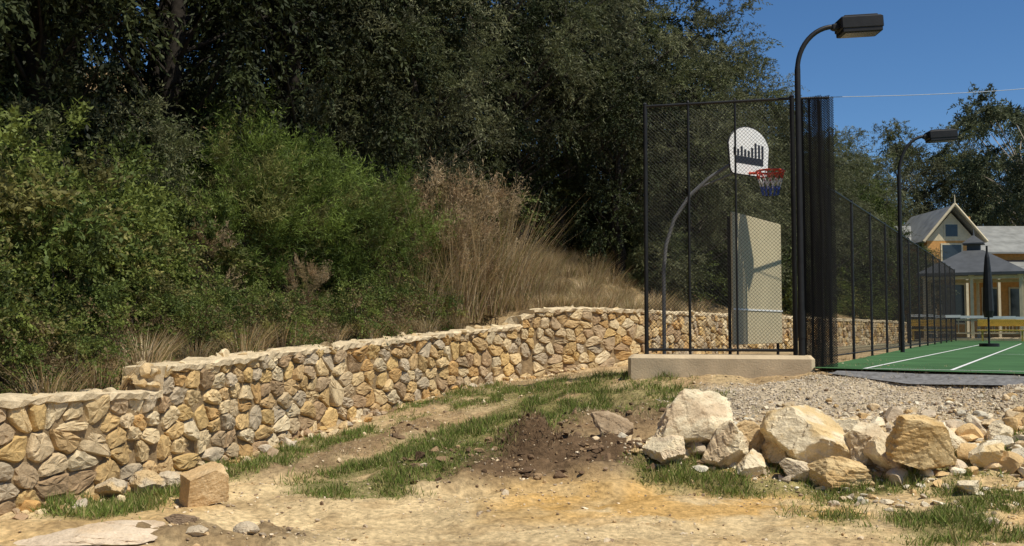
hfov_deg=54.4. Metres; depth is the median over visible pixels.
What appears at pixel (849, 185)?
broadleaf tree
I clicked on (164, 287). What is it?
leafy shrub
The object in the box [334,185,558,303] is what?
dry reeds
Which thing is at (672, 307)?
dry grass tuft
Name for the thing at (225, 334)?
bramble
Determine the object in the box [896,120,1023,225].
broadleaf tree
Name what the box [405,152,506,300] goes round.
russet shrub
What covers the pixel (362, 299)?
bramble
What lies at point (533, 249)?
dry grass tuft
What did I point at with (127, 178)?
leafy shrub
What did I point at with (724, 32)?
shade tree
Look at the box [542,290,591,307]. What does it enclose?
dry grass tuft
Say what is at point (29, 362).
dry grass tuft
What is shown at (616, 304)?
dry grass tuft
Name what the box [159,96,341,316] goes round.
feathery shrub
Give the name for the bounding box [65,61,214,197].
understorey shrub
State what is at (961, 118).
eucalyptus tree
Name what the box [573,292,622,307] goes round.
dry grass tuft
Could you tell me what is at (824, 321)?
folded fence netting
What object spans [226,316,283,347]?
dry grass tuft
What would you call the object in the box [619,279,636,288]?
dry grass tuft
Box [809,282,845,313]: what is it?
leafy shrub
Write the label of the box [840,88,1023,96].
overhead cable
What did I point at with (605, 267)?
dry grass tuft
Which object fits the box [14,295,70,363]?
bramble
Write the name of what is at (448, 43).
shade tree
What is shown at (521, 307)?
dry grass tuft
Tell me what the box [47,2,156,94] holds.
shade tree
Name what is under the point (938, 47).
sky
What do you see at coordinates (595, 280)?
dry grass tuft
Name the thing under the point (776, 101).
broadleaf tree
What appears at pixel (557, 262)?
dry grass tuft
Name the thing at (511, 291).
dry grass tuft
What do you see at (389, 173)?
olive shrub
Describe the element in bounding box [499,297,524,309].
dry grass tuft
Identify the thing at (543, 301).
dry grass tuft
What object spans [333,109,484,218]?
understorey shrub
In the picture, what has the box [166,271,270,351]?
bramble
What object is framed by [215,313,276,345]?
dry grass tuft
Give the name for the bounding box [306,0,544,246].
olive tree
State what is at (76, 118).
leafy shrub
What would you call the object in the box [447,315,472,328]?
dry grass tuft
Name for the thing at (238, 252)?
leafy shrub
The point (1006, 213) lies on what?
broadleaf tree
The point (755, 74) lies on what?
olive tree
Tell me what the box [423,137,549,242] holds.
understorey shrub
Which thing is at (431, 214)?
feathery shrub
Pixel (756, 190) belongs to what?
olive tree
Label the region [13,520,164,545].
stone slab
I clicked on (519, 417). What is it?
dead weed
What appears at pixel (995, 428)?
boulder
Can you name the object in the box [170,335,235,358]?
dry grass tuft
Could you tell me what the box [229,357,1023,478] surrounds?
dry grass
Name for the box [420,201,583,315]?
dry reeds
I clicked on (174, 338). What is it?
dry grass tuft
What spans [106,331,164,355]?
dry grass tuft
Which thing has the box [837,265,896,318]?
leafy shrub
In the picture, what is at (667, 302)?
dry grass tuft
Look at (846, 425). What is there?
boulder
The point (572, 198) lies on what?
understorey shrub
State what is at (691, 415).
boulder
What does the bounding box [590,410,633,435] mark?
boulder
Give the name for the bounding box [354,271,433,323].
dry reeds
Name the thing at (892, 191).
broadleaf tree
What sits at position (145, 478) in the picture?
rubble stone
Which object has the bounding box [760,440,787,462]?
boulder
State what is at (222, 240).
russet shrub
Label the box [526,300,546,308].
dry grass tuft
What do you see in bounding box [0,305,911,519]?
stone retaining wall
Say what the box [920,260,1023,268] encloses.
verandah roof
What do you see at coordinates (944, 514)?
grass
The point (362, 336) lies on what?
dry grass tuft
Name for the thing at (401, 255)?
feathery shrub
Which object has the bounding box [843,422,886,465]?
boulder
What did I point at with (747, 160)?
basketball hoop
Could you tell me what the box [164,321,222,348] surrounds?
dry grass tuft
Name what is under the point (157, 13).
shade tree
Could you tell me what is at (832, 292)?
leafy shrub
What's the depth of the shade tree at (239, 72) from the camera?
18.09 m
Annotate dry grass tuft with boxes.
[0,357,102,393]
[2,337,84,384]
[4,367,48,392]
[43,375,82,391]
[49,351,169,390]
[84,328,195,366]
[86,327,164,359]
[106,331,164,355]
[107,317,210,355]
[136,333,180,354]
[139,336,187,359]
[144,329,189,348]
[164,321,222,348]
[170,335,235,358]
[192,324,293,352]
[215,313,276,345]
[220,321,288,350]
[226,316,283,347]
[234,323,272,349]
[248,315,322,347]
[264,334,280,349]
[279,326,308,346]
[304,320,356,342]
[346,318,395,339]
[357,309,417,334]
[379,319,423,335]
[398,314,431,331]
[410,316,449,332]
[439,313,471,328]
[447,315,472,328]
[487,278,533,300]
[487,294,526,310]
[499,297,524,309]
[505,293,544,311]
[512,286,577,308]
[515,236,551,259]
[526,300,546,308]
[530,293,569,307]
[531,250,586,273]
[532,243,570,264]
[534,275,585,293]
[540,248,576,265]
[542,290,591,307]
[544,292,589,307]
[546,293,592,306]
[551,274,576,291]
[553,261,588,278]
[554,249,587,266]
[554,279,609,299]
[555,290,610,306]
[557,285,620,306]
[559,256,622,280]
[561,264,581,276]
[561,276,612,296]
[564,249,611,267]
[566,260,598,275]
[568,274,603,286]
[573,271,607,286]
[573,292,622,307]
[574,249,628,270]
[580,270,607,284]
[584,258,621,276]
[590,265,632,286]
[597,288,633,307]
[598,290,636,308]
[603,295,643,309]
[604,282,621,291]
[604,286,630,296]
[606,282,642,299]
[609,295,660,309]
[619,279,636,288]
[628,287,682,310]
[631,293,673,309]
[638,291,686,310]
[669,299,687,310]
[673,298,717,311]
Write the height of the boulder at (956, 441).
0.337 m
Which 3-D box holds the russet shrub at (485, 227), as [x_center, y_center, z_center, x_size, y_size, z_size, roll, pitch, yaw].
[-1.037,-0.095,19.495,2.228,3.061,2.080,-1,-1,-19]
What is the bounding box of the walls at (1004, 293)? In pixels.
[887,217,1023,338]
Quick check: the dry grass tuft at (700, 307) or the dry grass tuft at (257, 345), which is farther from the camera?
the dry grass tuft at (700, 307)
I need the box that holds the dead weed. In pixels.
[486,407,562,457]
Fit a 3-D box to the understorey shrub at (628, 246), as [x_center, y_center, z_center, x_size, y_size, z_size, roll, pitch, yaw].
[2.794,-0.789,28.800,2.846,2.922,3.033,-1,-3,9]
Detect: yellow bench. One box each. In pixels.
[911,320,954,340]
[977,319,1023,340]
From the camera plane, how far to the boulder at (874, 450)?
10.18 m
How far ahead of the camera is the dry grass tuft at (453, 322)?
18.42 m
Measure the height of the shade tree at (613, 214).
7.016 m
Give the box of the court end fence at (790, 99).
[643,94,797,354]
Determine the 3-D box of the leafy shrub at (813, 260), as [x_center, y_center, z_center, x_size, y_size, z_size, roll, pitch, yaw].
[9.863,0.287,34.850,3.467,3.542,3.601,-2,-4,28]
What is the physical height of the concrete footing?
0.440 m
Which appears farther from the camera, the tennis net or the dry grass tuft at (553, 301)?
the tennis net
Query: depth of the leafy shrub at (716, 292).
28.40 m
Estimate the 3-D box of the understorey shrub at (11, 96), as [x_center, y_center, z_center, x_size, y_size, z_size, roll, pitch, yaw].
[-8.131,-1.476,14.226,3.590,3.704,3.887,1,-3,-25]
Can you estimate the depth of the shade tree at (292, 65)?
19.00 m
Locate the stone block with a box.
[179,461,228,506]
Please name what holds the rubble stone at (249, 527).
on the ground at (348, 518)
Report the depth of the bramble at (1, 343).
9.77 m
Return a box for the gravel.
[656,374,1023,426]
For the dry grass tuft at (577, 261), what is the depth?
25.39 m
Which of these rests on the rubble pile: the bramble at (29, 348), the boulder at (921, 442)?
the boulder at (921, 442)
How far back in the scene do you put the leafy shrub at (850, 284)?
39.88 m
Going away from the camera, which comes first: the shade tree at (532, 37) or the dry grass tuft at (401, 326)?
the dry grass tuft at (401, 326)
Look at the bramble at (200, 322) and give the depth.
12.85 m
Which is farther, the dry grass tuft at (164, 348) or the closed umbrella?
the closed umbrella
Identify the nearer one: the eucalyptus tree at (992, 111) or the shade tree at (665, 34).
the shade tree at (665, 34)
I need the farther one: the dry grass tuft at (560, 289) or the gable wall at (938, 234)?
the gable wall at (938, 234)
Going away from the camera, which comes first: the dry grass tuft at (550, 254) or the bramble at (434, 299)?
the bramble at (434, 299)
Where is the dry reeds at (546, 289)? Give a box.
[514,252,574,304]
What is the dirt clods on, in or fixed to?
on the ground at (348, 518)
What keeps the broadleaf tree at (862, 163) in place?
on the ground at (348, 518)
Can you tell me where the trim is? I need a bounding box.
[923,195,1018,337]
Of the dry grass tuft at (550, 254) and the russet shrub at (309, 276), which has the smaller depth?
the russet shrub at (309, 276)
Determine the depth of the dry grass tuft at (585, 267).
24.78 m
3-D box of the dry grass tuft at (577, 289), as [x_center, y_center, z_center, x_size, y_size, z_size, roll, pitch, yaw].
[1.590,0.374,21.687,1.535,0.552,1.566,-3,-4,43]
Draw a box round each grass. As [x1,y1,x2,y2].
[27,367,1023,545]
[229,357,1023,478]
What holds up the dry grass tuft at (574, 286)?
on the ground at (348, 518)
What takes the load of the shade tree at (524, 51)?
on the ground at (348, 518)
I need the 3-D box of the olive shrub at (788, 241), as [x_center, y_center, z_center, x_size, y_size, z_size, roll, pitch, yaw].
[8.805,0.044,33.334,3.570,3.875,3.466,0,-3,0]
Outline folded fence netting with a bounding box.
[801,95,837,369]
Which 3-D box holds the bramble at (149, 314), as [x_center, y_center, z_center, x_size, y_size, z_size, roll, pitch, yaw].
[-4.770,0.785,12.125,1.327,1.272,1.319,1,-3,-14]
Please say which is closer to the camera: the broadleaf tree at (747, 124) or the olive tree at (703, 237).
the olive tree at (703, 237)
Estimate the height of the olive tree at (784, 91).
8.643 m
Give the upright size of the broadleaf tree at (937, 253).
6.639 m
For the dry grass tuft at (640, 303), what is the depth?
21.78 m
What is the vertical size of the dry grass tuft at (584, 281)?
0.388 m
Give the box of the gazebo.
[916,228,1023,340]
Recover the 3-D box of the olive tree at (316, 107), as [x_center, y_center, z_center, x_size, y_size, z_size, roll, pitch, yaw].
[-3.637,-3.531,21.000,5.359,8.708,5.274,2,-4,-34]
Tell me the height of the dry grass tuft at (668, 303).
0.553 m
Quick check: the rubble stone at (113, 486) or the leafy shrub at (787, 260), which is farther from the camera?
the leafy shrub at (787, 260)
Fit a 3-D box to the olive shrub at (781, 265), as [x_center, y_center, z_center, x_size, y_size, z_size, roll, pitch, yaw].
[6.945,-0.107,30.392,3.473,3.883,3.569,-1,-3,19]
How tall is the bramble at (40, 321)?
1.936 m
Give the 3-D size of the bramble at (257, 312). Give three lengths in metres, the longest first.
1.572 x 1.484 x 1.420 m
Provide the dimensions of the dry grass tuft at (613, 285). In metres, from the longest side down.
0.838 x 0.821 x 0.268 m
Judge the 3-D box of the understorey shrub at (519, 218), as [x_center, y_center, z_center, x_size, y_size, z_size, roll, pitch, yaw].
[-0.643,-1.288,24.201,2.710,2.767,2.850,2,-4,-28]
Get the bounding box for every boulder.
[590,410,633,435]
[642,435,685,462]
[654,389,732,444]
[701,420,748,467]
[736,420,764,452]
[736,448,765,477]
[760,405,849,462]
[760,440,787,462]
[779,458,809,480]
[807,456,874,490]
[833,418,859,432]
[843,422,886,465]
[863,436,901,469]
[885,414,956,470]
[945,426,964,455]
[956,480,979,493]
[968,441,1004,467]
[986,421,1013,439]
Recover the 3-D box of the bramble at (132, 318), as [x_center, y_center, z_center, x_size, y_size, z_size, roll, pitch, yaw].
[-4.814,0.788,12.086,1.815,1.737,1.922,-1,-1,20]
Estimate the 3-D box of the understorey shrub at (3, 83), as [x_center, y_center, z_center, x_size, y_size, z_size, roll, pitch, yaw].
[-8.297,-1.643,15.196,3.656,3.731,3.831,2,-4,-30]
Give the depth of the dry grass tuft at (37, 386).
9.68 m
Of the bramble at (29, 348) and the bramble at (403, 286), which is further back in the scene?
the bramble at (403, 286)
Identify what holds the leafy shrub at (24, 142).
on the ground at (348, 518)
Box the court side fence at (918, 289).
[805,179,956,362]
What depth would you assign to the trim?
53.88 m
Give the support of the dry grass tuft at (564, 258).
on the ground at (348, 518)
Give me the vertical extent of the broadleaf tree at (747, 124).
9.190 m
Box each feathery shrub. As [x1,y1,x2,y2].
[141,82,312,283]
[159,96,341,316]
[199,105,382,317]
[280,118,423,304]
[325,154,463,310]
[378,188,471,290]
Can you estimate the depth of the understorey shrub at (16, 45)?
15.76 m
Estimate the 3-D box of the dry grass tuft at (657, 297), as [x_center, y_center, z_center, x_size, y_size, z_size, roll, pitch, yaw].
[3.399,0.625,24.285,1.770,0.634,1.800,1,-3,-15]
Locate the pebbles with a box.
[10,362,1023,545]
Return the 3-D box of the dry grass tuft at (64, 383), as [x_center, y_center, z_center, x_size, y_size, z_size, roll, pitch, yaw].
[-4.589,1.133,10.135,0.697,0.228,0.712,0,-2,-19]
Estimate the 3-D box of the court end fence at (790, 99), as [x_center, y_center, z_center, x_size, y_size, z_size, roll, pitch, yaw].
[3.077,-0.654,14.829,2.236,3.930,0.081,-1,-3,15]
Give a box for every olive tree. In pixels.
[193,0,473,266]
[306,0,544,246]
[353,0,641,240]
[423,0,708,257]
[515,0,761,281]
[582,0,807,265]
[606,82,782,303]
[654,91,791,305]
[655,54,859,254]
[727,86,859,252]
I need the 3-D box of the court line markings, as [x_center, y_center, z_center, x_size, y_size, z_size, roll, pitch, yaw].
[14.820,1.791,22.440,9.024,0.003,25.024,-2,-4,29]
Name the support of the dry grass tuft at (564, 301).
on the ground at (348, 518)
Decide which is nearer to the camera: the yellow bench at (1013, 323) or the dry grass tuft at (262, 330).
the dry grass tuft at (262, 330)
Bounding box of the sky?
[59,0,1023,214]
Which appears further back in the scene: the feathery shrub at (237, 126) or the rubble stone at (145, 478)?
the feathery shrub at (237, 126)
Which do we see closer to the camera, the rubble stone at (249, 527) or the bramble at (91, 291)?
the rubble stone at (249, 527)
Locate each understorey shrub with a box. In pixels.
[0,42,74,158]
[0,47,94,229]
[0,70,75,179]
[53,98,137,197]
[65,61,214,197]
[156,143,272,231]
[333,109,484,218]
[399,111,519,220]
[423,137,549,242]
[440,164,542,245]
[487,155,585,255]
[529,181,607,256]
[535,156,602,234]
[567,199,657,272]
[588,217,654,268]
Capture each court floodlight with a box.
[794,13,883,355]
[897,128,957,351]
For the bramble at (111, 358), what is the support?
on the ground at (348, 518)
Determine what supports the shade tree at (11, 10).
on the ground at (348, 518)
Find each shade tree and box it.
[0,0,60,116]
[0,0,184,173]
[0,0,378,246]
[1,0,148,115]
[23,0,323,157]
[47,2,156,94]
[119,0,449,264]
[184,0,370,112]
[217,0,504,198]
[285,0,560,119]
[428,0,653,251]
[436,0,675,156]
[441,0,653,153]
[460,0,714,233]
[525,0,752,225]
[532,43,701,281]
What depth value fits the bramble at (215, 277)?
13.59 m
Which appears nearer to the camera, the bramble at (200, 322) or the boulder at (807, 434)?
the boulder at (807, 434)
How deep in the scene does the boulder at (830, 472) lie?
9.90 m
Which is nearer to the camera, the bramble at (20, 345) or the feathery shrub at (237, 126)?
the bramble at (20, 345)
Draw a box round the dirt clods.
[370,401,726,488]
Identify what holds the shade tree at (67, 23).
on the ground at (348, 518)
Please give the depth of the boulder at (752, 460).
10.25 m
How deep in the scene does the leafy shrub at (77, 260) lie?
11.01 m
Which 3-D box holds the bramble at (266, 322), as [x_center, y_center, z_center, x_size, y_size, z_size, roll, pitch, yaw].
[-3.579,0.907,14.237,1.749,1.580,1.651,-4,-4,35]
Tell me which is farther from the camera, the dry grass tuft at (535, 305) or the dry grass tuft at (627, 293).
the dry grass tuft at (627, 293)
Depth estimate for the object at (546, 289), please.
20.34 m
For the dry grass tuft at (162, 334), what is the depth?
11.95 m
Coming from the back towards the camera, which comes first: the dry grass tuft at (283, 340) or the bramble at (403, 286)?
the bramble at (403, 286)
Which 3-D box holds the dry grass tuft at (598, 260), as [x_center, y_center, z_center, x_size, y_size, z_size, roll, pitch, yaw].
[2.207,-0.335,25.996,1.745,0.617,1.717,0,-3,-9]
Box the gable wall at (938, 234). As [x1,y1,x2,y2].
[927,213,971,240]
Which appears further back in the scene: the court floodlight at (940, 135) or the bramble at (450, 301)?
the court floodlight at (940, 135)
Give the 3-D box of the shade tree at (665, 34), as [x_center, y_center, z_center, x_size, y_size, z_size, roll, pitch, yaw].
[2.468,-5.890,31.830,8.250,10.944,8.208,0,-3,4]
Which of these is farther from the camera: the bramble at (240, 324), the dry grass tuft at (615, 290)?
the dry grass tuft at (615, 290)
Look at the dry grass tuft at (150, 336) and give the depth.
11.38 m
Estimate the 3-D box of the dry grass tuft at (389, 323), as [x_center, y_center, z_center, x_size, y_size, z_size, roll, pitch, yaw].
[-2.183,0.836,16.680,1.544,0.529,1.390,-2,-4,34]
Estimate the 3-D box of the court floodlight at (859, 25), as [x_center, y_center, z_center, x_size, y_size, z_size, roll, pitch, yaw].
[4.726,-1.167,14.446,1.333,5.214,0.340,0,-3,0]
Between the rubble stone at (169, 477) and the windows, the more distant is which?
the windows
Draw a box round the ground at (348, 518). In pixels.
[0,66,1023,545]
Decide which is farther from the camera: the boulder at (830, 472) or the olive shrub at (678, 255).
the olive shrub at (678, 255)
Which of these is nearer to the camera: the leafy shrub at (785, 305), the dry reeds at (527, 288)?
the dry reeds at (527, 288)
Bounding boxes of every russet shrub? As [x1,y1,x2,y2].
[177,209,254,309]
[273,252,334,326]
[352,154,481,314]
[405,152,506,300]
[407,188,526,324]
[447,152,532,274]
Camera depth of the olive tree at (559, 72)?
24.02 m
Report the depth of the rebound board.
15.87 m
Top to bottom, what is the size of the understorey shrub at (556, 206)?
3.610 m
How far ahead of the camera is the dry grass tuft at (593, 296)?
20.93 m
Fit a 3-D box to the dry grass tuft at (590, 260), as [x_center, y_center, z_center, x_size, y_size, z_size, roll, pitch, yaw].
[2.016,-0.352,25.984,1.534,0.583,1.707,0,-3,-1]
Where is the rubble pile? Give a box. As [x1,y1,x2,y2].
[618,387,1023,526]
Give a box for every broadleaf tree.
[679,66,795,210]
[696,63,809,219]
[764,117,871,287]
[788,177,904,286]
[789,127,903,275]
[807,127,915,280]
[831,152,909,279]
[832,141,933,318]
[851,118,999,223]
[855,225,946,320]
[865,227,956,331]
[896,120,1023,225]
[988,200,1021,224]
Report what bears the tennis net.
on the tennis court
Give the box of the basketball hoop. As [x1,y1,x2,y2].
[662,126,784,353]
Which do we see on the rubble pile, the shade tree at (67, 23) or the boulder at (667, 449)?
the boulder at (667, 449)
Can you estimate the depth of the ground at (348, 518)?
9.56 m
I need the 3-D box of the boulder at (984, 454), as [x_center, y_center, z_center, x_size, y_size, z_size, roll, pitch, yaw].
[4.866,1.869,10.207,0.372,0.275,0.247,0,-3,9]
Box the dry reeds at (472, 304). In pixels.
[384,225,532,322]
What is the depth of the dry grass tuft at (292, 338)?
14.34 m
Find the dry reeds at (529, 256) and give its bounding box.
[463,195,585,295]
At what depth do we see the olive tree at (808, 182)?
35.10 m
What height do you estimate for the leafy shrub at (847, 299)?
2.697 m
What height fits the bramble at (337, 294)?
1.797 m
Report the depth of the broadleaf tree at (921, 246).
49.23 m
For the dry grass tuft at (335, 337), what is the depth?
15.13 m
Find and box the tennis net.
[907,314,1023,342]
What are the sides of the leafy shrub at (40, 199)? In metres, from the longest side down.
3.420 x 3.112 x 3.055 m
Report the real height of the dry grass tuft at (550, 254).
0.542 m
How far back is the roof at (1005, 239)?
55.97 m
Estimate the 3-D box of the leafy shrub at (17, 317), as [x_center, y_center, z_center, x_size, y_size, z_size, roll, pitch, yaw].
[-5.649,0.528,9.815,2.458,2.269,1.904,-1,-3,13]
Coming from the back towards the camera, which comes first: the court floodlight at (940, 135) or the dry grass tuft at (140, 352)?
the court floodlight at (940, 135)
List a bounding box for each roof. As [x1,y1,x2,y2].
[890,206,1023,253]
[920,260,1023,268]
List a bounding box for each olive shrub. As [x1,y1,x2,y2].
[0,78,77,172]
[1,46,218,248]
[277,116,441,285]
[330,112,487,262]
[609,218,712,304]
[692,210,791,298]
[781,229,814,311]
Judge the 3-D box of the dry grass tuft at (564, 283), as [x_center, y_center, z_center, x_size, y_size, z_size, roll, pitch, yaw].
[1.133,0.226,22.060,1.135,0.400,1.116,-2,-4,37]
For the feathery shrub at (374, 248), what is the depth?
17.42 m
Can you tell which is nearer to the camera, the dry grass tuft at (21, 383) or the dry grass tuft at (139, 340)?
the dry grass tuft at (21, 383)
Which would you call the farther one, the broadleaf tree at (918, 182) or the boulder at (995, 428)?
the broadleaf tree at (918, 182)
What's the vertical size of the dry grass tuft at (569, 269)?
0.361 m
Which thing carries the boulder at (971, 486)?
on the rubble pile
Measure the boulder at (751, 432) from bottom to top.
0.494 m
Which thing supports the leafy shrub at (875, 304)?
on the ground at (348, 518)
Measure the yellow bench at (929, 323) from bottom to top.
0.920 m
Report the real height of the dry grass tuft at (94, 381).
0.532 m
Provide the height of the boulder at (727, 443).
0.570 m
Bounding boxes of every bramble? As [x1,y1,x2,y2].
[0,270,76,386]
[0,319,25,363]
[0,321,79,393]
[0,332,62,393]
[4,312,134,393]
[13,258,135,359]
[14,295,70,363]
[17,275,154,364]
[73,267,198,357]
[87,293,174,340]
[91,281,219,360]
[138,290,239,357]
[160,266,250,346]
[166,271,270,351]
[169,294,216,349]
[196,305,266,353]
[225,282,287,327]
[226,280,322,346]
[231,273,336,340]
[245,285,341,352]
[288,298,337,337]
[310,273,409,344]
[318,269,414,330]
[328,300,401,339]
[331,262,442,331]
[337,271,446,334]
[339,285,411,324]
[392,277,452,327]
[402,280,471,330]
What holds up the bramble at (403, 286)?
on the ground at (348, 518)
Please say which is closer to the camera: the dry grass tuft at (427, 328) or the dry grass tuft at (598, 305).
the dry grass tuft at (427, 328)
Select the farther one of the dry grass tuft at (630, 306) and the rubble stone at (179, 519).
the dry grass tuft at (630, 306)
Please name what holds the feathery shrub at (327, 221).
on the ground at (348, 518)
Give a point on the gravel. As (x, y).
(869, 397)
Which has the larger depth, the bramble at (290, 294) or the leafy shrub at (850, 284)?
the leafy shrub at (850, 284)
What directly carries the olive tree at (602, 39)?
on the ground at (348, 518)
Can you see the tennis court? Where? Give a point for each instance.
(1010, 360)
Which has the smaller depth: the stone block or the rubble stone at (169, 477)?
the stone block
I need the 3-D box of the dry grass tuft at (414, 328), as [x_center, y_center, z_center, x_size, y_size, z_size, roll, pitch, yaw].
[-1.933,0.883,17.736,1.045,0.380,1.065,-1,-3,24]
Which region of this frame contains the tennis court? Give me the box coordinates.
[815,340,1023,373]
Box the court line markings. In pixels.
[867,344,1019,370]
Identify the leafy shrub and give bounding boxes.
[0,97,185,275]
[0,104,142,311]
[0,110,44,256]
[0,130,186,321]
[0,216,148,372]
[0,231,77,385]
[67,183,238,304]
[101,180,269,302]
[104,247,217,340]
[639,238,727,309]
[676,233,730,308]
[705,244,809,315]
[781,250,797,313]
[782,233,846,309]
[783,257,850,318]
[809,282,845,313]
[834,267,861,310]
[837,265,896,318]
[837,267,874,319]
[846,263,894,318]
[857,280,894,319]
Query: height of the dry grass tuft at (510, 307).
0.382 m
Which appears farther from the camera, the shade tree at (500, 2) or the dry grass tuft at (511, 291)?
the shade tree at (500, 2)
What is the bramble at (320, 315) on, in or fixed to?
on the ground at (348, 518)
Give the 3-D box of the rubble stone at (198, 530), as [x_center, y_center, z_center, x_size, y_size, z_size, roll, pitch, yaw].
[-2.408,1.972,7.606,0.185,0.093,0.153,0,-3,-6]
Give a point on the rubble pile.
(969, 429)
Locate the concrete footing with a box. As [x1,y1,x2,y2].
[628,354,814,379]
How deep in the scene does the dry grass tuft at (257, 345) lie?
12.79 m
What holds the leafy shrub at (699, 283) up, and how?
on the ground at (348, 518)
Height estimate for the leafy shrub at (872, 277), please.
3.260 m
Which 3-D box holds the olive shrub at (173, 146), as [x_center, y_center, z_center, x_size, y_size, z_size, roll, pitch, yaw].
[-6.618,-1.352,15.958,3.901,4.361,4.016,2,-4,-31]
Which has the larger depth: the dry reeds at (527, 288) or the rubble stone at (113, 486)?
the dry reeds at (527, 288)
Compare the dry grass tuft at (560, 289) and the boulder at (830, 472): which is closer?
the boulder at (830, 472)
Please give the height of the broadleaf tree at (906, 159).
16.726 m
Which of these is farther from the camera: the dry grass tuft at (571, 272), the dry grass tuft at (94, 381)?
the dry grass tuft at (571, 272)
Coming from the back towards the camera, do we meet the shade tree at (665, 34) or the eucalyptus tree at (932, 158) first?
the eucalyptus tree at (932, 158)
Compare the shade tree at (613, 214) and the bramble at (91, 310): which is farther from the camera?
the shade tree at (613, 214)
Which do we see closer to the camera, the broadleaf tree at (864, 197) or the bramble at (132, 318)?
the bramble at (132, 318)
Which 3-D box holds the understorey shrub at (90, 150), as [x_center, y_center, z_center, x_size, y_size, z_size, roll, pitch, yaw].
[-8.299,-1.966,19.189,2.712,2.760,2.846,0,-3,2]
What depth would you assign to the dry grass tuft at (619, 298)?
22.19 m
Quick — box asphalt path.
[830,371,1023,385]
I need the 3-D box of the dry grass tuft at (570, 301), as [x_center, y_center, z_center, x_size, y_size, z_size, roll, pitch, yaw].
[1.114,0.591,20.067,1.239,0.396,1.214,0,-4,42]
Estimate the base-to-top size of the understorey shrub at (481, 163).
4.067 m
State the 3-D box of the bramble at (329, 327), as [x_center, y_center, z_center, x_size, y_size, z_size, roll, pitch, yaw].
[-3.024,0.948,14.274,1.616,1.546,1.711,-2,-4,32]
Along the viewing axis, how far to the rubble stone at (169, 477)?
9.88 m
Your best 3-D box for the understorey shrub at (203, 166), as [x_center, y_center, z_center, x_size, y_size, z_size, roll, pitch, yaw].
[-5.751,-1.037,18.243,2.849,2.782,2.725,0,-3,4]
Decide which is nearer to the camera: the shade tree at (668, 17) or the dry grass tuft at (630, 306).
the dry grass tuft at (630, 306)
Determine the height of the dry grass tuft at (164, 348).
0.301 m
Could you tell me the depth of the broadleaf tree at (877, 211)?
59.01 m
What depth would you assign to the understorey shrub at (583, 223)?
28.08 m
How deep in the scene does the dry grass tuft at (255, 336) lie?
13.48 m
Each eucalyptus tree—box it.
[870,124,999,233]
[938,96,1023,225]
[943,82,1023,225]
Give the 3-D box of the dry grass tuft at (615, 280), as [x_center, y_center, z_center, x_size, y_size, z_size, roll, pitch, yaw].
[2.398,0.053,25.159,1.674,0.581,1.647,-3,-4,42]
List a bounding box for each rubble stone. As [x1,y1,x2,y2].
[94,477,127,496]
[129,470,165,493]
[159,471,184,487]
[164,514,197,524]
[185,525,208,536]
[233,521,259,534]
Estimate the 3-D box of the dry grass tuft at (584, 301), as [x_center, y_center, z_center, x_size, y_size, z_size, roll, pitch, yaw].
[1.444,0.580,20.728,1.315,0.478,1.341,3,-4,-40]
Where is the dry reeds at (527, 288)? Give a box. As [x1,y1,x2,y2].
[470,235,583,305]
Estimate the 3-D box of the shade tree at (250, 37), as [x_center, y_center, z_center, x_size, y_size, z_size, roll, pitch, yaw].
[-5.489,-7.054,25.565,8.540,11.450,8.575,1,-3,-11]
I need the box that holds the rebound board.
[727,212,782,354]
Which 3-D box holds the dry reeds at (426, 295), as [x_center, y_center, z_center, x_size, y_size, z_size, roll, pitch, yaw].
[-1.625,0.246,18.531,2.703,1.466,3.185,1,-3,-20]
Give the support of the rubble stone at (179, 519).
on the ground at (348, 518)
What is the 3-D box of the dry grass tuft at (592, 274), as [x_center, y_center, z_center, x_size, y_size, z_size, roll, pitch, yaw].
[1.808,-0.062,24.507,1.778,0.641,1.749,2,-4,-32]
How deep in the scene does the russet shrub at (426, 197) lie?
19.26 m
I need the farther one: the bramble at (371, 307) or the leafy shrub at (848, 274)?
the leafy shrub at (848, 274)
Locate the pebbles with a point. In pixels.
(504, 492)
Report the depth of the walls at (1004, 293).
54.85 m
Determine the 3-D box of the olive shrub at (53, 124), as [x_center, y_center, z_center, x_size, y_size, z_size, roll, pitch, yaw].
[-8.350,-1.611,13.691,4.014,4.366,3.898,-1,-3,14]
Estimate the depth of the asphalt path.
12.69 m
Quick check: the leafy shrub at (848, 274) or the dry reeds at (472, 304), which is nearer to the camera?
the dry reeds at (472, 304)
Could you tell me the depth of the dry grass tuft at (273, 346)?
13.83 m
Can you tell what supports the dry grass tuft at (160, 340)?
on the ground at (348, 518)
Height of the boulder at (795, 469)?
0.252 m
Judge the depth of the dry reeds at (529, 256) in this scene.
20.04 m
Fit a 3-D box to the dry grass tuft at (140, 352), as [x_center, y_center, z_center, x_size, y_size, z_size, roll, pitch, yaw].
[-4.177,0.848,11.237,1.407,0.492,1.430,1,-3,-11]
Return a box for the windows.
[942,225,1019,322]
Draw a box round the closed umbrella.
[979,246,999,346]
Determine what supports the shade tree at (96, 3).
on the ground at (348, 518)
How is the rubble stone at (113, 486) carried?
on the ground at (348, 518)
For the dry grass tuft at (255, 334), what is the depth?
13.42 m
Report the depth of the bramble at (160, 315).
12.20 m
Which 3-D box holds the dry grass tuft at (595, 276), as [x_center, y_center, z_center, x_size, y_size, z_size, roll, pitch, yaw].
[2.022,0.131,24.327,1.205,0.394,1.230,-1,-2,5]
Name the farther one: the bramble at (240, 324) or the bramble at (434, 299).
the bramble at (434, 299)
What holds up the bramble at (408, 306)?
on the ground at (348, 518)
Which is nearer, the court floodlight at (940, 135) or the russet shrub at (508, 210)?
the russet shrub at (508, 210)
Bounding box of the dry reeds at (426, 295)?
[361,241,490,324]
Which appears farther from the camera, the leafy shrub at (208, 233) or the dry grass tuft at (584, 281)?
the dry grass tuft at (584, 281)

